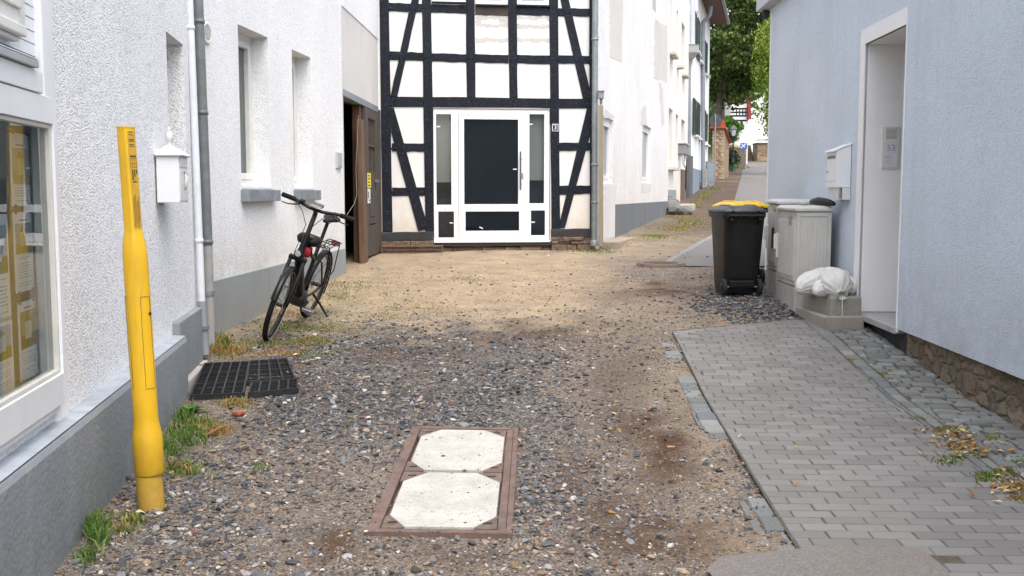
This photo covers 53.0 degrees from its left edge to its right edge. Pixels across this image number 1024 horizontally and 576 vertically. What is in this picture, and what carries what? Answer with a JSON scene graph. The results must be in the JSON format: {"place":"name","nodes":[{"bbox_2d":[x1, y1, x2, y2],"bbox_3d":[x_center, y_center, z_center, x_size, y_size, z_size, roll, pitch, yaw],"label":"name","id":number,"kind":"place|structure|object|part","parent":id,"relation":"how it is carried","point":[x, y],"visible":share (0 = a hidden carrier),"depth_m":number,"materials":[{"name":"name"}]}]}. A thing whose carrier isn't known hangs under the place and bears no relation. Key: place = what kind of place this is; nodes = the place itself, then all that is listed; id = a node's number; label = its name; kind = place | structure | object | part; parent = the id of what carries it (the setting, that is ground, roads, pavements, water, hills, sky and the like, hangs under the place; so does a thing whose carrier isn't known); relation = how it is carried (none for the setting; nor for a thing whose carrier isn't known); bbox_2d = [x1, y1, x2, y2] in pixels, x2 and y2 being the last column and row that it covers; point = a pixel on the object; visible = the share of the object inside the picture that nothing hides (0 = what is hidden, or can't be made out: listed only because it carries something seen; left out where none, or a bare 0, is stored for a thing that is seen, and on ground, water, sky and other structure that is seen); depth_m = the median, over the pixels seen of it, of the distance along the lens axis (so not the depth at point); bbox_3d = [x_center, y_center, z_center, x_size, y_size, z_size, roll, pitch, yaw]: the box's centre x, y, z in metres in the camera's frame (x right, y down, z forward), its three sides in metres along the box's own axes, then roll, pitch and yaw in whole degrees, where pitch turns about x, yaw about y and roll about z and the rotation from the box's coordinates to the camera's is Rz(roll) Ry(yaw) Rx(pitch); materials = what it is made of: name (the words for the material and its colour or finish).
{"place":"outdoors","nodes":[
{"label":"outdoors","id":0,"kind":"place"},
{"bbox_2d":[53,158,798,575],"bbox_3d":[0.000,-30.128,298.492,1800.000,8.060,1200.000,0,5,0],"label":"ground","id":1,"kind":"structure","parent":0,"point":[541,262],"depth_m":7.46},
{"bbox_2d":[0,0,202,575],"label":"shop house","id":2,"kind":"structure","parent":1,"relation":"on","point":[80,80],"depth_m":5.25,"materials":[{"name":"grey paint"}]},
{"bbox_2d":[0,214,11,320],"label":"display sheet","id":3,"kind":"object","parent":2,"relation":"attached to","point":[5,301],"visible":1,"depth_m":4.34,"materials":[{"name":"paper"}]},
{"bbox_2d":[0,315,14,395],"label":"display sheet","id":4,"kind":"object","parent":2,"relation":"attached to","point":[7,382],"visible":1,"depth_m":4.35,"materials":[{"name":"paper"}]},
{"bbox_2d":[0,0,26,41],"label":"window","id":5,"kind":"structure","parent":2,"relation":"in","point":[12,12],"depth_m":4.19,"materials":[{"name":"white paint"}]},
{"bbox_2d":[7,123,24,385],"bbox_3d":[-2.172,-0.160,4.496,0.024,1.250,0.015,-1,5,-8],"label":"display wire","id":6,"kind":"object","parent":2,"relation":"attached to","point":[16,212],"visible":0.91,"depth_m":4.50,"materials":[{"name":"metal"}]},
{"bbox_2d":[8,132,30,205],"bbox_3d":[-2.182,-0.525,4.555,0.007,0.319,0.248,-1,5,-8],"label":"display sheet","id":7,"kind":"object","parent":6,"relation":"hanging from","point":[19,169],"visible":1,"depth_m":4.54,"materials":[{"name":"paper"}]},
{"bbox_2d":[12,212,34,293],"bbox_3d":[-2.182,-0.162,4.589,0.007,0.354,0.248,-1,5,-8],"label":"display sheet","id":8,"kind":"object","parent":6,"relation":"hanging from","point":[23,250],"visible":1,"depth_m":4.58,"materials":[{"name":"paper"}]},
{"bbox_2d":[17,298,38,381],"bbox_3d":[-2.183,0.232,4.636,0.007,0.349,0.248,-1,5,-8],"label":"display sheet","id":9,"kind":"object","parent":2,"relation":"hanging from","point":[27,338],"visible":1,"depth_m":4.62,"materials":[{"name":"paper"}]},
{"bbox_2d":[22,125,38,377],"bbox_3d":[-2.198,-0.177,4.680,0.024,1.250,0.015,-1,5,-8],"label":"display wire","id":10,"kind":"object","parent":2,"relation":"attached to","point":[33,288],"visible":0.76,"depth_m":4.69,"materials":[{"name":"metal"}]},
{"bbox_2d":[0,83,64,452],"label":"shop window","id":11,"kind":"structure","parent":2,"relation":"in","point":[29,405],"depth_m":4.57,"materials":[{"name":"white paint"}]},
{"bbox_2d":[154,127,190,204],"bbox_3d":[-2.411,-0.867,7.307,0.198,0.555,0.386,-1,5,-8],"label":"mailbox","id":12,"kind":"object","parent":2,"relation":"attached to","point":[171,173],"visible":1,"depth_m":7.15,"materials":[{"name":"white paint"}]},
{"bbox_2d":[180,169,187,200],"bbox_3d":[-2.341,-0.737,7.329,0.004,0.222,0.300,-1,5,-8],"label":"mail door","id":13,"kind":"structure","parent":12,"relation":"in","point":[183,193],"depth_m":7.29,"materials":[{"name":"white paint"}]},
{"bbox_2d":[186,0,208,354],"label":"downpipe","id":14,"kind":"object","parent":2,"relation":"attached to","point":[199,241],"visible":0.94,"depth_m":8.62,"materials":[{"name":"metal"}]},
{"bbox_2d":[116,126,164,511],"bbox_3d":[-1.868,0.244,5.191,0.181,2.098,0.149,0,5,0],"label":"marker post","id":15,"kind":"object","parent":1,"relation":"on","point":[148,452],"visible":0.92,"depth_m":5.15,"materials":[{"name":"yellow plastic"}]},
{"bbox_2d":[180,405,206,411],"bbox_3d":[-2.265,0.859,7.229,0.141,0.054,0.185,5,7,44],"label":"weed plant","id":16,"kind":"object","parent":1,"relation":"on","point":[190,407],"visible":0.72,"depth_m":7.25,"materials":[{"name":"green plant"}]},
{"bbox_2d":[188,360,207,392],"bbox_3d":[-2.693,0.745,8.270,0.340,0.162,1.036,-1,5,-8],"label":"step stone","id":17,"kind":"object","parent":1,"relation":"on","point":[193,375],"visible":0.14,"depth_m":8.09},
{"bbox_2d":[205,423,233,435],"bbox_3d":[-1.909,0.921,6.715,0.014,0.030,0.297,2,6,21],"label":"twig","id":18,"kind":"object","parent":1,"relation":"on","point":[212,431],"visible":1,"depth_m":6.69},
{"bbox_2d":[190,361,249,399],"bbox_3d":[-2.282,0.719,8.107,0.394,0.125,0.966,-1,5,-10],"label":"grid mat","id":19,"kind":"object","parent":1,"relation":"on","point":[211,373],"visible":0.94,"depth_m":8.04,"materials":[{"name":"black plastic"}]},
{"bbox_2d":[231,409,246,415],"bbox_3d":[-1.904,0.869,7.151,0.106,0.044,0.074,0,5,0],"label":"brick piece","id":20,"kind":"object","parent":1,"relation":"on","point":[235,412],"visible":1,"depth_m":7.12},
{"bbox_2d":[246,358,295,384],"bbox_3d":[-1.968,0.675,8.353,0.385,0.097,0.667,-1,5,-14],"label":"grid mat","id":21,"kind":"object","parent":1,"relation":"on","point":[278,367],"visible":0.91,"depth_m":8.35,"materials":[{"name":"black plastic"}]},
{"bbox_2d":[248,378,298,397],"bbox_3d":[-1.821,0.763,7.850,0.399,0.076,0.296,-2,6,-17],"label":"grid mat","id":22,"kind":"object","parent":1,"relation":"on","point":[275,387],"visible":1,"depth_m":7.81,"materials":[{"name":"black plastic"}]},
{"bbox_2d":[203,0,381,334],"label":"white house","id":23,"kind":"structure","parent":1,"relation":"on","point":[292,90],"depth_m":11.56,"materials":[{"name":"paint"}]},
{"bbox_2d":[193,0,214,345],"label":"downpipe","id":24,"kind":"object","parent":23,"relation":"attached to","point":[199,31],"visible":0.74,"depth_m":9.04,"materials":[{"name":"metal"}]},
{"bbox_2d":[204,22,211,43],"bbox_3d":[-2.774,-2.315,9.328,0.022,0.190,0.190,1,5,6],"label":"air vent","id":25,"kind":"object","parent":23,"relation":"attached to","point":[208,33],"visible":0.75,"depth_m":9.33,"materials":[{"name":"beige plastic"}]},
{"bbox_2d":[238,33,280,201],"bbox_3d":[-2.761,-1.776,10.666,0.378,1.745,0.987,1,5,6],"label":"window","id":26,"kind":"structure","parent":23,"relation":"in","point":[244,42],"depth_m":10.91,"materials":[{"name":"white paint"}]},
{"bbox_2d":[292,57,320,199],"bbox_3d":[-2.587,-1.920,12.281,0.355,1.731,0.839,1,5,6],"label":"window","id":27,"kind":"structure","parent":23,"relation":"in","point":[307,194],"depth_m":12.50,"materials":[{"name":"white paint"}]},
{"bbox_2d":[335,152,341,167],"bbox_3d":[-2.325,-1.718,13.816,0.036,0.210,0.240,1,5,6],"label":"wall box","id":28,"kind":"object","parent":23,"relation":"attached to","point":[338,155],"visible":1,"depth_m":13.73,"materials":[{"name":"grey plastic"}]},
{"bbox_2d":[347,115,358,214],"bbox_3d":[-2.252,-1.745,14.476,0.024,1.443,1.006,0,5,2],"label":"cable","id":29,"kind":"object","parent":23,"relation":"hanging from","point":[356,161],"visible":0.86,"depth_m":14.83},
{"bbox_2d":[367,173,370,187],"bbox_3d":[-2.226,-1.676,16.000,0.006,0.230,0.320,0,5,2],"label":"notice","id":30,"kind":"object","parent":23,"relation":"attached to","point":[368,180],"visible":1,"depth_m":15.97,"materials":[{"name":"plastic"}]},
{"bbox_2d":[367,189,370,202],"bbox_3d":[-2.227,-1.434,15.999,0.005,0.225,0.250,0,5,2],"label":"notice","id":31,"kind":"object","parent":23,"relation":"attached to","point":[369,200],"visible":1,"depth_m":16.03,"materials":[{"name":"paper"}]},
{"bbox_2d":[361,106,379,256],"bbox_3d":[-2.220,-1.680,16.387,0.121,2.302,1.291,0,5,2],"label":"barn door","id":32,"kind":"structure","parent":23,"relation":"in","point":[370,117],"depth_m":16.40,"materials":[{"name":"brown wood"}]},
{"bbox_2d":[262,192,354,340],"bbox_3d":[-2.002,-0.224,10.006,0.725,1.324,1.851,19,12,4],"label":"bicycle","id":33,"kind":"object","parent":1,"relation":"on","point":[297,286],"visible":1,"depth_m":9.72,"materials":[{"name":"metal"}]},
{"bbox_2d":[72,184,725,569],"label":"grass","id":34,"kind":"structure","parent":1,"relation":"on","point":[96,528],"depth_m":6.88,"materials":[{"name":"plant"}]},
{"bbox_2d":[381,245,442,253],"bbox_3d":[-1.677,-0.647,17.232,1.038,0.140,0.215,-1,5,-7],"label":"cellar grate","id":35,"kind":"object","parent":1,"relation":"on","point":[416,246],"visible":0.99,"depth_m":17.14,"materials":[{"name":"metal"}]},
{"bbox_2d":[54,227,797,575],"bbox_3d":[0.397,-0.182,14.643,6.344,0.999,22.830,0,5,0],"label":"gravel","id":36,"kind":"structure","parent":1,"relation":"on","point":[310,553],"depth_m":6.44,"materials":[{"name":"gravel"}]},
{"bbox_2d":[58,265,796,575],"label":"grit","id":37,"kind":"object","parent":1,"relation":"on","point":[439,571],"visible":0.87,"depth_m":5.67,"materials":[{"name":"gravel"}]},
{"bbox_2d":[366,426,518,538],"bbox_3d":[-0.324,1.062,5.785,0.735,0.128,1.947,0,5,0],"label":"shaft cover","id":38,"kind":"object","parent":1,"relation":"on","point":[456,446],"visible":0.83,"depth_m":5.51,"materials":[{"name":"concrete"}]},
{"bbox_2d":[378,0,595,251],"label":"half timbered house","id":39,"kind":"structure","parent":1,"relation":"on","point":[477,99],"depth_m":17.36,"materials":[{"name":"paint"}]},
{"bbox_2d":[432,0,465,3],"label":"window","id":40,"kind":"structure","parent":39,"relation":"in","point":[433,1],"depth_m":17.05,"materials":[{"name":"white plastic"}]},
{"bbox_2d":[433,109,549,242],"bbox_3d":[-0.350,-1.904,17.491,1.999,2.248,0.235,-1,5,-7],"label":"front door","id":41,"kind":"structure","parent":39,"relation":"in","point":[500,150],"depth_m":17.48,"materials":[{"name":"white plastic"}]},
{"bbox_2d":[475,0,507,6],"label":"window","id":42,"kind":"structure","parent":39,"relation":"in","point":[501,3],"depth_m":17.14,"materials":[{"name":"white plastic"}]},
{"bbox_2d":[517,0,550,6],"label":"window","id":43,"kind":"structure","parent":39,"relation":"in","point":[520,3],"depth_m":17.23,"materials":[{"name":"white plastic"}]},
{"bbox_2d":[552,124,557,130],"bbox_3d":[0.737,-2.731,17.478,0.107,0.124,0.012,-1,5,-7],"label":"house number plate","id":44,"kind":"object","parent":39,"relation":"attached to","point":[554,127],"visible":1,"depth_m":17.47,"materials":[{"name":"metal"}]},
{"bbox_2d":[590,0,598,245],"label":"downpipe","id":45,"kind":"object","parent":39,"relation":"attached to","point":[594,201],"visible":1,"depth_m":17.40,"materials":[{"name":"metal"}]},
{"bbox_2d":[598,91,604,104],"bbox_3d":[1.503,-3.209,17.327,0.104,0.232,0.114,0,5,0],"label":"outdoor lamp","id":46,"kind":"object","parent":45,"relation":"attached to","point":[601,95],"visible":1,"depth_m":17.28,"materials":[{"name":"grey metal"}]},
{"bbox_2d":[598,105,602,245],"bbox_3d":[1.506,-1.893,17.399,0.097,2.373,0.050,0,5,0],"label":"corner post","id":47,"kind":"object","parent":39,"relation":"attached to","point":[600,175],"visible":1,"depth_m":17.38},
{"bbox_2d":[112,235,1023,568],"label":"leaf litter","id":48,"kind":"object","parent":1,"relation":"on","point":[972,447],"visible":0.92,"depth_m":6.23,"materials":[{"name":"brown plant"}]},
{"bbox_2d":[601,237,632,248],"bbox_3d":[2.012,-0.702,19.145,0.320,0.440,2.580,1,5,14],"label":"door step","id":49,"kind":"object","parent":1,"relation":"on","point":[617,242],"depth_m":17.99,"materials":[{"name":"concrete"}]},
{"bbox_2d":[596,0,670,248],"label":"white house","id":50,"kind":"structure","parent":1,"relation":"on","point":[633,57],"depth_m":22.02,"materials":[{"name":"paint"}]},
{"bbox_2d":[603,118,609,183],"bbox_3d":[1.612,-2.482,18.548,0.374,1.187,1.477,0,5,2],"label":"window","id":51,"kind":"structure","parent":50,"relation":"in","point":[606,123],"depth_m":19.04,"materials":[{"name":"white plastic"}]},
{"bbox_2d":[642,126,648,182],"bbox_3d":[3.113,-3.185,24.513,0.441,1.352,1.741,0,5,2],"label":"window","id":52,"kind":"structure","parent":50,"relation":"in","point":[645,130],"depth_m":24.97,"materials":[{"name":"white plastic"}]},
{"bbox_2d":[652,0,657,18],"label":"window","id":53,"kind":"structure","parent":50,"relation":"in","point":[654,2],"depth_m":26.50,"materials":[{"name":"white plastic"}]},
{"bbox_2d":[637,261,685,267],"bbox_3d":[2.203,-0.332,15.181,0.720,0.097,0.720,0,5,0],"label":"manhole lid","id":54,"kind":"object","parent":1,"relation":"on","point":[659,264],"visible":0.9,"depth_m":14.94,"materials":[{"name":"concrete"}]},
{"bbox_2d":[668,200,678,203],"bbox_3d":[4.538,-2.298,29.865,0.586,0.539,0.609,-4,7,-37],"label":"rock","id":55,"kind":"object","parent":1,"relation":"on","point":[672,201],"visible":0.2,"depth_m":29.72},
{"bbox_2d":[667,203,680,214],"bbox_3d":[4.651,-2.238,29.514,0.521,0.388,0.532,-1,5,-12],"label":"rock","id":56,"kind":"object","parent":1,"relation":"on","point":[669,205],"visible":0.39,"depth_m":29.36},
{"bbox_2d":[668,196,679,203],"bbox_3d":[4.777,-2.501,31.000,0.548,0.572,0.532,-4,7,-39],"label":"rock","id":57,"kind":"object","parent":1,"relation":"on","point":[672,198],"visible":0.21,"depth_m":30.85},
{"bbox_2d":[668,0,689,201],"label":"white house","id":58,"kind":"structure","parent":1,"relation":"on","point":[679,77],"depth_m":34.16,"materials":[{"name":"paint"}]},
{"bbox_2d":[678,142,689,166],"bbox_3d":[5.894,-4.541,35.169,0.260,0.809,1.856,1,5,14],"label":"meter box","id":59,"kind":"object","parent":58,"relation":"attached to","point":[683,148],"visible":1,"depth_m":34.52,"materials":[{"name":"grey paint"}]},
{"bbox_2d":[668,206,692,214],"bbox_3d":[4.798,-2.167,29.206,0.727,0.354,0.652,0,5,0],"label":"rock","id":60,"kind":"object","parent":1,"relation":"on","point":[679,210],"visible":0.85,"depth_m":28.95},
{"bbox_2d":[679,203,694,209],"bbox_3d":[5.197,-2.283,31.242,0.604,0.543,3.414,2,6,21],"label":"door step","id":61,"kind":"object","parent":1,"relation":"on","point":[692,206],"depth_m":30.80,"materials":[{"name":"stone"}]},
{"bbox_2d":[665,181,739,261],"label":"kerb","id":62,"kind":"structure","parent":1,"relation":"on","point":[683,252],"depth_m":17.73,"materials":[{"name":"concrete"}]},
{"bbox_2d":[699,182,711,188],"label":"rock","id":63,"kind":"object","parent":1,"relation":"on","point":[709,186],"visible":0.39,"depth_m":43.18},
{"bbox_2d":[686,0,729,197],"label":"shuttered house","id":64,"kind":"structure","parent":1,"relation":"on","point":[718,16],"depth_m":41.87,"materials":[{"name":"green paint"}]},
{"bbox_2d":[688,0,699,154],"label":"downpipe","id":65,"kind":"object","parent":64,"relation":"attached to","point":[693,49],"visible":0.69,"depth_m":37.90,"materials":[{"name":"metal"}]},
{"bbox_2d":[701,6,712,187],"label":"downpipe","id":66,"kind":"object","parent":64,"relation":"attached to","point":[703,169],"visible":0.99,"depth_m":42.75,"materials":[{"name":"metal"}]},
{"bbox_2d":[705,161,714,184],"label":"utility cabinet","id":67,"kind":"object","parent":1,"relation":"on","point":[710,166],"visible":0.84,"depth_m":45.91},
{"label":"door","id":68,"kind":"part","parent":67,"relation":"part of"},
{"bbox_2d":[709,114,721,180],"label":"road sign","id":69,"kind":"object","parent":1,"relation":"on","point":[715,120],"visible":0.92,"depth_m":49.03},
{"bbox_2d":[709,120,730,179],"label":"garden wall","id":70,"kind":"structure","parent":1,"relation":"on","point":[723,141],"depth_m":51.68,"materials":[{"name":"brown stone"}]},
{"bbox_2d":[636,286,807,323],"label":"gravel","id":71,"kind":"structure","parent":1,"relation":"on","point":[762,301],"depth_m":11.18,"materials":[{"name":"gravel"}]},
{"bbox_2d":[708,204,766,294],"bbox_3d":[2.619,-0.457,12.012,0.525,1.041,0.768,0,5,-5],"label":"wheelie bin","id":72,"kind":"object","parent":71,"relation":"on","point":[736,233],"visible":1,"depth_m":11.76,"materials":[{"name":"black plastic"}]},
{"bbox_2d":[708,115,743,142],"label":"garden bush","id":73,"kind":"object","parent":1,"relation":"on","point":[729,121],"visible":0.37,"depth_m":82.14,"materials":[{"name":"green plant"}]},
{"bbox_2d":[710,25,751,121],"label":"linden tree","id":74,"kind":"object","parent":1,"relation":"on","point":[723,114],"visible":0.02,"depth_m":74.94,"materials":[{"name":"green plant"}]},
{"bbox_2d":[729,124,736,171],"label":"street lamp","id":75,"kind":"object","parent":1,"relation":"on","point":[733,129],"visible":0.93,"depth_m":72.62,"materials":[{"name":"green metal"}]},
{"bbox_2d":[729,148,741,168],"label":"ivy bush","id":76,"kind":"object","parent":1,"relation":"on","point":[736,160],"visible":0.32,"depth_m":76.30,"materials":[{"name":"green plant"}]},
{"bbox_2d":[725,100,750,163],"bbox_3d":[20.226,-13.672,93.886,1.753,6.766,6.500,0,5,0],"label":"half timbered house","id":77,"kind":"structure","parent":1,"relation":"on","point":[741,113],"depth_m":90.98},
{"bbox_2d":[729,144,746,168],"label":"garden wall","id":78,"kind":"structure","parent":1,"relation":"on","point":[742,153],"depth_m":80.72,"materials":[{"name":"grey stone"}]},
{"bbox_2d":[711,3,766,119],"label":"garden tree","id":79,"kind":"object","parent":1,"relation":"on","point":[753,104],"visible":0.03,"depth_m":94.73,"materials":[{"name":"green plant"}]},
{"bbox_2d":[709,0,769,118],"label":"linden tree","id":80,"kind":"object","parent":1,"relation":"on","point":[732,60],"visible":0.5,"depth_m":64.15,"materials":[{"name":"green plant"}]},
{"bbox_2d":[712,200,768,282],"bbox_3d":[2.879,-0.589,13.024,0.525,1.041,0.768,-1,5,-9],"label":"wheelie bin","id":81,"kind":"object","parent":1,"relation":"on","point":[761,273],"visible":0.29,"depth_m":12.78,"materials":[{"name":"yellow plastic"}]},
{"bbox_2d":[747,143,767,160],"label":"retaining wall","id":82,"kind":"structure","parent":1,"relation":"on","point":[760,152],"depth_m":99.27,"materials":[{"name":"stone"}]},
{"bbox_2d":[748,82,767,154],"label":"white house","id":83,"kind":"structure","parent":1,"relation":"on","point":[755,134],"depth_m":110.89,"materials":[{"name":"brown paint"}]},
{"bbox_2d":[749,12,770,139],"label":"willow tree","id":84,"kind":"object","parent":1,"relation":"on","point":[762,50],"visible":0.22,"depth_m":60.90,"materials":[{"name":"green plant"}]},
{"bbox_2d":[764,199,810,296],"bbox_3d":[3.245,-0.327,12.093,0.471,1.442,0.601,0,5,0],"label":"utility cabinet","id":85,"kind":"object","parent":1,"relation":"on","point":[770,228],"visible":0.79,"depth_m":12.03,"materials":[{"name":"plastic"}]},
{"bbox_3d":[3.044,-0.606,12.076,0.069,0.660,0.460,0,5,0],"label":"door","id":86,"kind":"part","parent":85,"relation":"part of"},
{"bbox_2d":[773,205,834,311],"bbox_3d":[3.203,-0.213,11.326,0.456,1.397,0.970,0,5,0],"label":"utility cabinet","id":87,"kind":"object","parent":1,"relation":"on","point":[802,241],"visible":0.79,"depth_m":10.87,"materials":[{"name":"plastic"}]},
{"bbox_3d":[3.010,-0.456,11.311,0.069,0.685,0.830,0,5,0],"label":"door","id":88,"kind":"part","parent":87,"relation":"part of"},
{"bbox_2d":[800,197,835,205],"bbox_3d":[3.256,-0.927,10.989,0.102,0.096,0.563,-2,6,-19],"label":"black bundle","id":89,"kind":"object","parent":87,"relation":"on","point":[820,201],"visible":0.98,"depth_m":10.88,"materials":[{"name":"fabric"}]},
{"bbox_2d":[795,307,828,329],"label":"kerb block","id":90,"kind":"structure","parent":1,"relation":"on","point":[817,318],"depth_m":10.25,"materials":[{"name":"concrete"}]},
{"bbox_2d":[707,545,949,575],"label":"asphalt patch","id":91,"kind":"object","parent":1,"relation":"on","point":[844,560],"visible":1,"depth_m":4.45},
{"bbox_2d":[803,294,860,315],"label":"concrete block","id":92,"kind":"structure","parent":1,"relation":"on","point":[829,305],"depth_m":9.97,"materials":[{"name":"concrete"}]},
{"bbox_2d":[795,267,825,295],"bbox_3d":[3.106,-0.069,10.464,0.453,0.280,0.380,0,5,0],"label":"sandbag","id":93,"kind":"object","parent":92,"relation":"on","point":[805,281],"visible":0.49,"depth_m":10.35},
{"bbox_2d":[812,279,827,296],"bbox_3d":[3.131,-0.018,10.161,0.363,0.200,0.256,-3,6,-31],"label":"sandbag","id":94,"kind":"object","parent":92,"relation":"on","point":[818,289],"visible":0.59,"depth_m":10.06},
{"bbox_2d":[818,267,852,313],"bbox_3d":[3.184,0.127,10.089,0.321,0.662,0.390,0,5,0],"label":"sandbag","id":95,"kind":"object","parent":92,"relation":"on","point":[836,282],"visible":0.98,"depth_m":9.99,"materials":[{"name":"plastic"}]},
{"bbox_2d":[849,276,855,294],"bbox_3d":[3.280,-0.051,10.340,0.301,0.247,0.404,-4,6,-34],"label":"sandbag","id":96,"kind":"object","parent":92,"relation":"on","point":[854,285],"visible":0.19,"depth_m":10.20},
{"bbox_2d":[662,319,1023,549],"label":"cobble strip","id":97,"kind":"object","parent":1,"relation":"on","point":[707,421],"visible":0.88,"depth_m":7.35,"materials":[{"name":"stone"}]},
{"bbox_2d":[845,357,1023,502],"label":"moss grass","id":98,"kind":"structure","parent":97,"relation":"on","point":[988,476],"depth_m":6.01,"materials":[{"name":"plant"}]},
{"bbox_2d":[826,316,863,329],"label":"kerb block","id":99,"kind":"structure","parent":1,"relation":"on","point":[843,322],"depth_m":9.89,"materials":[{"name":"concrete"}]},
{"bbox_2d":[756,0,1023,430],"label":"blue house","id":100,"kind":"structure","parent":1,"relation":"on","point":[927,245],"depth_m":8.39,"materials":[{"name":"blue painted plaster"},{"name":"stone"},{"name":"slate"}]},
{"bbox_2d":[762,10,769,19],"bbox_3d":[3.599,-3.872,14.437,0.176,0.180,0.116,3,6,33],"label":"wall lantern","id":101,"kind":"object","parent":100,"relation":"attached to","point":[765,14],"depth_m":14.42,"materials":[{"name":"black metal"}]},
{"bbox_2d":[824,143,851,199],"bbox_3d":[3.358,-1.200,10.606,0.190,0.571,0.376,0,5,2],"label":"mailbox","id":102,"kind":"object","parent":100,"relation":"attached to","point":[838,171],"visible":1,"depth_m":10.44,"materials":[{"name":"white paint"}]},
{"bbox_2d":[826,160,835,180],"bbox_3d":[3.296,-1.212,10.607,0.006,0.215,0.340,0,5,2],"label":"mail door","id":103,"kind":"structure","parent":102,"relation":"in","point":[831,164],"depth_m":10.58,"materials":[{"name":"white paint"}]},
{"bbox_2d":[881,126,899,168],"bbox_3d":[3.690,-1.368,10.000,0.169,0.409,0.023,0,5,2],"label":"intercom","id":104,"kind":"object","parent":100,"relation":"attached to","point":[890,146],"visible":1,"depth_m":9.99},
{"bbox_2d":[708,102,713,157],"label":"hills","id":105,"kind":"structure","parent":0,"point":[709,152],"depth_m":171.69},
{"bbox_2d":[708,7,758,147],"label":"woodland","id":106,"kind":"object","parent":105,"relation":"on","point":[711,110],"depth_m":180.92,"materials":[{"name":"green plant"}]},
{"bbox_2d":[673,162,766,265],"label":"road","id":107,"kind":"structure","parent":0,"point":[752,184],"depth_m":38.31,"materials":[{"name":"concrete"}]},
{"bbox_2d":[740,143,746,169],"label":"blue sign","id":108,"kind":"object","parent":107,"relation":"on","point":[743,145],"visible":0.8,"depth_m":77.29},
{"bbox_2d":[672,319,1023,575],"bbox_3d":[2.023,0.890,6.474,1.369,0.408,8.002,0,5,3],"label":"brick pavement","id":109,"kind":"structure","parent":0,"point":[855,524],"depth_m":6.11,"materials":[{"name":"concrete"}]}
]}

